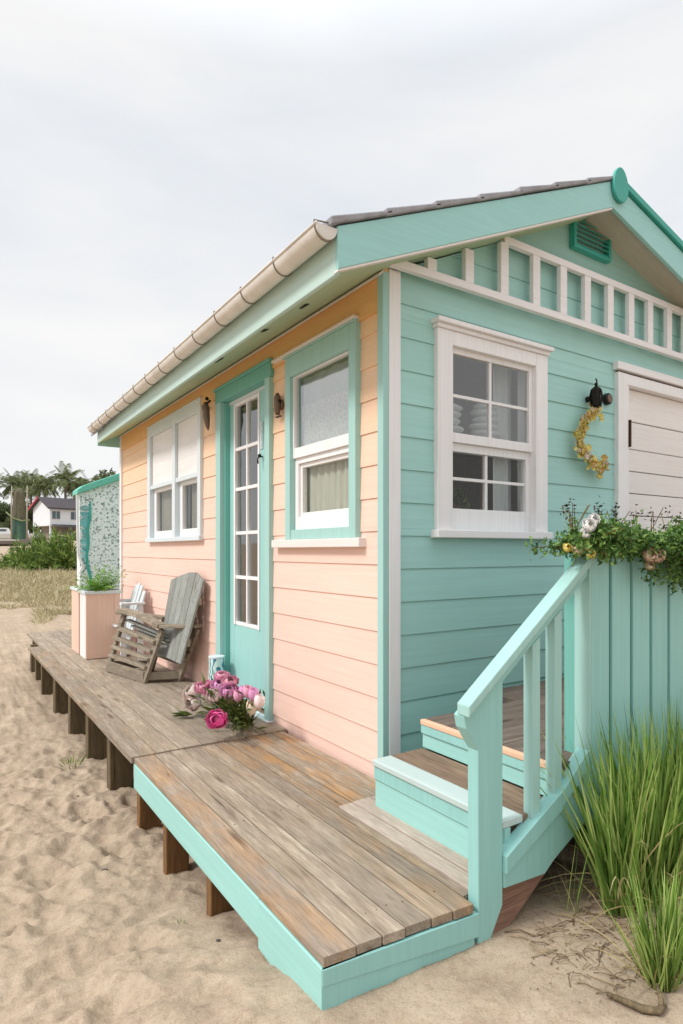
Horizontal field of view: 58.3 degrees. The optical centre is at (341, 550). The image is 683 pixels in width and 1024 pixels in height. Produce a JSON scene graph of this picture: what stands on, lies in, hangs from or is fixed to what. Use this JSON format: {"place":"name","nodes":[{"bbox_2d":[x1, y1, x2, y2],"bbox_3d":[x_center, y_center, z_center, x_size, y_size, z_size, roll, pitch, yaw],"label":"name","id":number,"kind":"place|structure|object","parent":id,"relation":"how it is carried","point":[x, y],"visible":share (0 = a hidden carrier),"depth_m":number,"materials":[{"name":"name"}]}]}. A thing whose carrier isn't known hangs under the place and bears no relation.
{"place":"outdoors","nodes":[
{"label":"outdoors","id":0,"kind":"place"},
{"bbox_2d":[0,539,31,545],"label":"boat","id":1,"kind":"object","parent":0,"point":[6,542],"visible":0.8,"depth_m":57.65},
{"bbox_2d":[0,565,76,624],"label":"dry grass","id":2,"kind":"structure","parent":0,"point":[11,578],"depth_m":15.84,"materials":[{"name":"beige plant"}]},
{"bbox_2d":[0,540,682,1023],"bbox_3d":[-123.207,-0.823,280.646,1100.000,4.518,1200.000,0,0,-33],"label":"sand ground","id":3,"kind":"structure","parent":0,"point":[84,938],"depth_m":1.94,"materials":[{"name":"beige sand"}]},
{"bbox_2d":[0,528,10,539],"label":"boat","id":4,"kind":"object","parent":3,"relation":"on","point":[5,533],"visible":0.64,"depth_m":65.55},
{"bbox_2d":[0,502,10,526],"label":"broadleaf tree","id":5,"kind":"object","parent":3,"relation":"on","point":[3,516],"visible":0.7,"depth_m":98.12,"materials":[{"name":"green plant"}]},
{"bbox_2d":[0,521,10,530],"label":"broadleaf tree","id":6,"kind":"object","parent":3,"relation":"on","point":[3,525],"visible":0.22,"depth_m":84.12,"materials":[{"name":"green plant"}]},
{"bbox_2d":[9,486,13,539],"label":"wooden mast","id":7,"kind":"object","parent":3,"relation":"on","point":[11,491],"visible":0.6,"depth_m":61.94,"materials":[{"name":"brown wood"}]},
{"bbox_2d":[6,488,29,538],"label":"fishing net","id":8,"kind":"object","parent":7,"relation":"hanging from","point":[18,517],"visible":0.91,"depth_m":62.24,"materials":[{"name":"green fabric"}]},
{"bbox_2d":[0,467,30,528],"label":"palm tree","id":9,"kind":"object","parent":3,"relation":"on","point":[14,482],"visible":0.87,"depth_m":91.94,"materials":[{"name":"green plant"}]},
{"bbox_2d":[2,503,29,528],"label":"broadleaf tree","id":10,"kind":"object","parent":3,"relation":"on","point":[8,517],"visible":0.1,"depth_m":98.30,"materials":[{"name":"green plant"}]},
{"bbox_2d":[4,477,29,498],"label":"palm tree","id":11,"kind":"object","parent":3,"relation":"on","point":[12,490],"visible":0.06,"depth_m":103.33,"materials":[{"name":"green plant"}]},
{"bbox_2d":[6,504,40,532],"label":"broadleaf tree","id":12,"kind":"object","parent":3,"relation":"on","point":[30,513],"visible":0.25,"depth_m":97.16,"materials":[{"name":"green plant"}]},
{"bbox_2d":[0,533,52,571],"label":"dune shrub","id":13,"kind":"object","parent":3,"relation":"on","point":[29,564],"visible":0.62,"depth_m":23.95,"materials":[{"name":"green plant"}]},
{"bbox_2d":[0,538,52,565],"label":"dune shrub","id":14,"kind":"object","parent":3,"relation":"on","point":[3,559],"visible":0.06,"depth_m":24.61,"materials":[{"name":"green plant"}]},
{"bbox_2d":[24,486,29,538],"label":"wooden mast","id":15,"kind":"object","parent":3,"relation":"on","point":[27,491],"visible":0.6,"depth_m":61.96,"materials":[{"name":"brown wood"}]},
{"bbox_2d":[16,468,43,532],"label":"palm tree","id":16,"kind":"object","parent":3,"relation":"on","point":[24,477],"visible":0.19,"depth_m":98.51,"materials":[{"name":"green plant"}]},
{"bbox_2d":[28,533,39,538],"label":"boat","id":17,"kind":"object","parent":3,"relation":"on","point":[29,534],"visible":0.13,"depth_m":67.86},
{"bbox_2d":[19,470,55,531],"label":"palm tree","id":18,"kind":"object","parent":3,"relation":"on","point":[32,477],"visible":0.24,"depth_m":93.91,"materials":[{"name":"green plant"}]},
{"bbox_2d":[5,525,76,571],"bbox_3d":[-10.859,0.041,24.435,3.053,2.263,4.297,0,0,40],"label":"dune shrub","id":19,"kind":"object","parent":3,"relation":"on","point":[60,559],"visible":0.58,"depth_m":23.95,"materials":[{"name":"green plant"}]},
{"bbox_2d":[25,474,59,498],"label":"palm tree","id":20,"kind":"object","parent":3,"relation":"on","point":[41,483],"visible":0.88,"depth_m":88.86,"materials":[{"name":"green plant"}]},
{"bbox_2d":[28,496,75,539],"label":"white house","id":21,"kind":"structure","parent":3,"relation":"on","point":[49,513],"depth_m":81.72,"materials":[{"name":"white paint"}]},
{"bbox_2d":[52,511,59,519],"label":"window","id":22,"kind":"structure","parent":21,"relation":"in","point":[55,514],"depth_m":80.57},
{"bbox_2d":[70,511,75,519],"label":"window","id":23,"kind":"structure","parent":21,"relation":"in","point":[72,514],"depth_m":82.23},
{"bbox_2d":[30,524,76,560],"bbox_3d":[-12.294,-0.081,26.224,4.297,2.389,3.053,0,0,24],"label":"dune shrub","id":24,"kind":"object","parent":3,"relation":"on","point":[42,539],"visible":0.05,"depth_m":26.11,"materials":[{"name":"green plant"}]},
{"bbox_2d":[45,461,84,497],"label":"palm tree","id":25,"kind":"object","parent":3,"relation":"on","point":[66,476],"visible":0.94,"depth_m":86.88,"materials":[{"name":"green plant"}]},
{"bbox_2d":[62,531,76,569],"bbox_3d":[-9.976,0.003,25.388,3.053,2.326,4.297,0,0,-35],"label":"dune shrub","id":26,"kind":"object","parent":3,"relation":"on","point":[75,539],"visible":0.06,"depth_m":24.43,"materials":[{"name":"green plant"}]},
{"bbox_2d":[59,750,87,769],"bbox_3d":[-1.718,1.338,3.912,0.154,0.109,0.176,0,0,-7],"label":"grass clump","id":27,"kind":"object","parent":3,"relation":"on","point":[73,761],"visible":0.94,"depth_m":3.92,"materials":[{"name":"beige plant"}]},
{"bbox_2d":[61,477,93,498],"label":"palm tree","id":28,"kind":"object","parent":3,"relation":"on","point":[70,494],"visible":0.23,"depth_m":93.30,"materials":[{"name":"green plant"}]},
{"bbox_2d":[78,472,103,484],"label":"palm tree","id":29,"kind":"object","parent":3,"relation":"on","point":[85,481],"visible":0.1,"depth_m":91.72,"materials":[{"name":"green plant"}]},
{"bbox_2d":[73,473,119,589],"bbox_3d":[-2.667,-0.153,8.701,2.105,3.106,0.340,0,0,-33],"label":"mosaic lean to","id":30,"kind":"object","parent":3,"relation":"on","point":[98,522],"visible":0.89,"depth_m":8.19,"materials":[{"name":"tile"}]},
{"bbox_2d":[91,467,115,479],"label":"broadleaf tree","id":31,"kind":"object","parent":3,"relation":"on","point":[105,475],"visible":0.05,"depth_m":107.60,"materials":[{"name":"green plant"}]},
{"bbox_2d":[27,630,286,790],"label":"long deck","id":32,"kind":"structure","parent":3,"relation":"on","point":[121,723],"depth_m":4.00,"materials":[{"name":"brown wood"}]},
{"bbox_2d":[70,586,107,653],"bbox_3d":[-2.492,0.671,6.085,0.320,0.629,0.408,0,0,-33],"label":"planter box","id":33,"kind":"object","parent":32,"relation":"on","point":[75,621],"visible":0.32,"depth_m":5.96,"materials":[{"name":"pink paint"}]},
{"bbox_2d":[78,589,121,658],"bbox_3d":[-2.276,0.676,5.767,0.330,0.619,0.318,0,0,-33],"label":"planter box","id":34,"kind":"object","parent":32,"relation":"on","point":[99,617],"visible":0.82,"depth_m":5.64,"materials":[{"name":"pink paint"}]},
{"bbox_2d":[65,564,127,591],"bbox_3d":[-2.271,0.259,5.723,0.550,0.287,0.739,0,0,-33],"label":"leafy plant","id":35,"kind":"object","parent":34,"relation":"on","point":[110,585],"visible":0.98,"depth_m":5.72,"materials":[{"name":"green plant"}]},
{"bbox_2d":[113,583,146,660],"bbox_3d":[-1.967,0.644,5.641,0.235,0.687,0.470,0,0,-33],"label":"deck chair","id":36,"kind":"object","parent":32,"relation":"on","point":[135,601],"visible":0.42,"depth_m":5.56,"materials":[{"name":"blue paint"}]},
{"bbox_2d":[105,572,204,683],"bbox_3d":[-1.406,0.580,4.751,1.154,0.846,0.361,0,0,44],"label":"adirondack chair","id":37,"kind":"object","parent":32,"relation":"on","point":[173,638],"visible":0.99,"depth_m":4.62,"materials":[{"name":"grey wood"}]},
{"bbox_2d":[208,655,224,698],"bbox_3d":[-0.837,0.844,4.104,0.108,0.282,0.108,0,0,-33],"label":"patterned tin","id":38,"kind":"object","parent":32,"relation":"on","point":[216,663],"visible":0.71,"depth_m":4.06,"materials":[{"name":"blue paint"}]},
{"bbox_2d":[170,670,266,733],"bbox_3d":[-0.681,0.838,3.415,0.377,0.292,0.846,0,0,-33],"label":"peony bouquet","id":39,"kind":"object","parent":32,"relation":"on","point":[223,684],"visible":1,"depth_m":3.36,"materials":[{"name":"pink plant"}]},
{"bbox_2d":[134,731,478,1010],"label":"deck","id":40,"kind":"structure","parent":3,"relation":"on","point":[330,882],"depth_m":2.01,"materials":[{"name":"wood"}]},
{"bbox_2d":[373,677,572,858],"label":"porch steps","id":41,"kind":"structure","parent":40,"relation":"on","point":[423,790],"depth_m":2.22,"materials":[{"name":"teal paint"}]},
{"bbox_2d":[454,551,596,943],"bbox_3d":[0.583,0.585,1.892,0.605,1.210,0.081,0,0,-33],"label":"stair railing","id":42,"kind":"object","parent":41,"relation":"attached to","point":[505,879],"visible":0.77,"depth_m":1.85,"materials":[{"name":"teal paint"}]},
{"bbox_2d":[564,552,682,819],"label":"porch parapet","id":43,"kind":"structure","parent":41,"relation":"on","point":[623,630],"depth_m":2.12,"materials":[{"name":"teal paint"}]},
{"bbox_2d":[525,495,682,594],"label":"trailing plant","id":44,"kind":"object","parent":43,"relation":"on","point":[602,536],"visible":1,"depth_m":2.03,"materials":[{"name":"green plant"}]},
{"bbox_2d":[87,167,682,788],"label":"beach cottage","id":45,"kind":"structure","parent":3,"relation":"on","point":[389,607],"depth_m":3.21,"materials":[{"name":"pink paint"}]},
{"bbox_2d":[162,490,171,530],"bbox_3d":[-1.489,-0.355,5.357,0.028,0.450,0.540,0,0,-33],"label":"curtain","id":46,"kind":"object","parent":45,"relation":"hanging from","point":[166,510],"visible":0.49,"depth_m":5.42,"materials":[{"name":"beige fabric"}]},
{"bbox_2d":[145,397,203,542],"bbox_3d":[-1.371,-0.604,5.094,0.132,1.052,1.390,0,0,-33],"label":"window","id":47,"kind":"structure","parent":45,"relation":"in","point":[175,443],"depth_m":4.98,"materials":[{"name":"white paint"}]},
{"bbox_2d":[192,484,196,527],"bbox_3d":[-1.151,-0.355,4.844,0.027,0.450,0.210,0,0,-33],"label":"curtain","id":48,"kind":"object","parent":45,"relation":"hanging from","point":[194,505],"visible":0.41,"depth_m":4.87,"materials":[{"name":"beige fabric"}]},
{"bbox_2d":[202,397,210,430],"bbox_3d":[-0.953,-0.952,4.303,0.055,0.234,0.253,0,0,-16],"label":"wall lamp","id":49,"kind":"object","parent":45,"relation":"attached to","point":[206,412],"visible":1,"depth_m":4.24,"materials":[{"name":"metal"}]},
{"bbox_2d":[213,357,274,722],"bbox_3d":[-0.609,-0.057,3.922,0.130,2.122,0.865,0,0,-33],"label":"side door","id":50,"kind":"structure","parent":45,"relation":"in","point":[247,648],"depth_m":3.97,"materials":[{"name":"teal paint"}]},
{"bbox_2d":[274,393,283,417],"bbox_3d":[-0.360,-0.825,3.461,0.046,0.136,0.060,0,0,-33],"label":"wall lamp","id":51,"kind":"object","parent":45,"relation":"attached to","point":[278,404],"visible":1,"depth_m":3.45,"materials":[{"name":"brown metal"}]},
{"bbox_2d":[271,314,365,547],"bbox_3d":[-0.123,-0.552,3.161,0.096,1.068,0.870,0,0,-33],"label":"window","id":52,"kind":"structure","parent":45,"relation":"in","point":[336,527],"depth_m":3.10,"materials":[{"name":"teal paint"}]},
{"bbox_2d":[302,388,348,445],"bbox_3d":[-0.064,-0.660,3.149,0.011,0.280,0.560,0,0,-33],"label":"lace valance","id":53,"kind":"object","parent":45,"relation":"attached to","point":[327,417],"visible":0.62,"depth_m":3.17,"materials":[{"name":"fabric"}]},
{"bbox_2d":[303,360,348,405],"bbox_3d":[-0.051,-0.865,3.158,0.016,0.170,0.560,0,0,-33],"label":"curtain","id":54,"kind":"object","parent":45,"relation":"hanging from","point":[333,379],"visible":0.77,"depth_m":3.21,"materials":[{"name":"white fabric"}]},
{"bbox_2d":[307,459,348,511],"bbox_3d":[-0.048,-0.355,3.163,0.020,0.410,0.550,0,0,-33],"label":"curtain","id":55,"kind":"object","parent":45,"relation":"hanging from","point":[328,486],"visible":0.34,"depth_m":3.20,"materials":[{"name":"beige fabric"}]},
{"bbox_2d":[481,456,487,509],"bbox_3d":[0.759,-0.320,3.271,0.013,0.400,0.085,0,0,41],"label":"curtain","id":56,"kind":"object","parent":45,"relation":"hanging from","point":[482,483],"visible":0.31,"depth_m":3.27,"materials":[{"name":"grey fabric"}]},
{"bbox_2d":[453,453,517,462],"bbox_3d":[0.620,0.223,3.266,1.000,1.515,0.263,0,0,-33],"label":"window shelf","id":57,"kind":"object","parent":45,"relation":"on","point":[469,456],"depth_m":3.37,"materials":[{"name":"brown wood"}]},
{"bbox_2d":[453,403,463,432],"bbox_3d":[0.534,-0.645,3.133,0.248,0.223,0.118,0,0,-33],"label":"folded linen","id":58,"kind":"object","parent":57,"relation":"on","point":[456,416],"visible":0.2,"depth_m":3.11,"materials":[{"name":"white fabric"}]},
{"bbox_2d":[453,486,474,508],"bbox_3d":[0.588,-0.264,3.159,0.302,0.206,0.117,0,0,-33],"label":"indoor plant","id":59,"kind":"object","parent":57,"relation":"on","point":[456,500],"visible":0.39,"depth_m":3.16,"materials":[{"name":"green plant"}]},
{"bbox_2d":[469,403,500,438],"bbox_3d":[0.771,-0.663,3.290,0.236,0.261,0.116,0,0,-33],"label":"folded linen","id":60,"kind":"object","parent":57,"relation":"on","point":[478,426],"visible":0.55,"depth_m":3.24,"materials":[{"name":"white fabric"}]},
{"bbox_2d":[430,315,553,538],"bbox_3d":[0.740,-0.569,3.082,0.818,1.018,0.163,0,0,-33],"label":"window","id":61,"kind":"structure","parent":45,"relation":"in","point":[452,337],"depth_m":3.06,"materials":[{"name":"white paint"}]},
{"bbox_2d":[493,365,510,510],"bbox_3d":[0.872,-0.560,3.320,0.159,0.880,0.029,0,0,-30],"label":"curtain","id":62,"kind":"object","parent":45,"relation":"hanging from","point":[501,466],"visible":0.55,"depth_m":3.32,"materials":[{"name":"white fabric"}]},
{"bbox_2d":[585,378,602,407],"bbox_3d":[1.421,-0.884,3.437,0.074,0.168,0.094,0,0,-33],"label":"wall lamp","id":63,"kind":"object","parent":45,"relation":"attached to","point":[594,398],"visible":0.99,"depth_m":3.41,"materials":[{"name":"metal"}]},
{"bbox_2d":[573,403,609,478],"bbox_3d":[1.405,-0.629,3.432,0.329,0.445,0.053,0,0,-33],"label":"flower garland","id":64,"kind":"object","parent":63,"relation":"hanging from","point":[593,463],"visible":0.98,"depth_m":3.40,"materials":[{"name":"yellow plant"}]},
{"bbox_2d":[603,393,612,404],"bbox_3d":[1.553,-0.885,3.562,0.068,0.068,0.030,0,0,-33],"label":"round plaque","id":65,"kind":"object","parent":45,"relation":"attached to","point":[607,399],"visible":0.93,"depth_m":3.55,"materials":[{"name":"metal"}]},
{"bbox_2d":[612,361,682,532],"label":"gable door","id":66,"kind":"structure","parent":45,"relation":"in","point":[648,416],"depth_m":3.85,"materials":[{"name":"white paint"}]},
{"bbox_2d":[548,841,597,916],"bbox_3d":[0.698,0.994,1.857,0.181,0.291,0.220,0,0,3],"label":"grass clump","id":67,"kind":"object","parent":3,"relation":"on","point":[572,908],"visible":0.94,"depth_m":1.90,"materials":[{"name":"green plant"}]},
{"bbox_2d":[504,894,681,1002],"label":"plant litter","id":68,"kind":"object","parent":3,"relation":"on","point":[599,956],"visible":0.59,"depth_m":1.75,"materials":[{"name":"brown plant"}]},
{"bbox_2d":[513,690,682,962],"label":"grass clump","id":69,"kind":"object","parent":3,"relation":"on","point":[643,815],"visible":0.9,"depth_m":1.91,"materials":[{"name":"green plant"}]},
{"bbox_2d":[571,844,682,1002],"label":"grass clump","id":70,"kind":"object","parent":3,"relation":"on","point":[660,956],"visible":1,"depth_m":1.58,"materials":[{"name":"green plant"}]},
{"bbox_2d":[607,991,666,1014],"bbox_3d":[0.725,1.110,1.498,0.138,0.019,0.045,0,0,15],"label":"driftwood","id":71,"kind":"object","parent":3,"relation":"on","point":[659,1009],"visible":0.99,"depth_m":1.49,"materials":[{"name":"brown wood"}]},
{"bbox_2d":[635,722,682,791],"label":"grass clump","id":72,"kind":"object","parent":3,"relation":"on","point":[665,755],"visible":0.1,"depth_m":2.12,"materials":[{"name":"green plant"}]},
{"bbox_2d":[655,983,663,1004],"bbox_3d":[0.790,1.103,1.516,0.017,0.030,0.058,0,0,21],"label":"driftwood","id":73,"kind":"object","parent":3,"relation":"on","point":[660,997],"visible":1,"depth_m":1.52,"materials":[{"name":"brown wood"}]},
{"bbox_2d":[0,0,682,532],"label":"sky","id":74,"kind":"structure","parent":0,"point":[156,156],"materials":[{"name":"white"}]}
]}

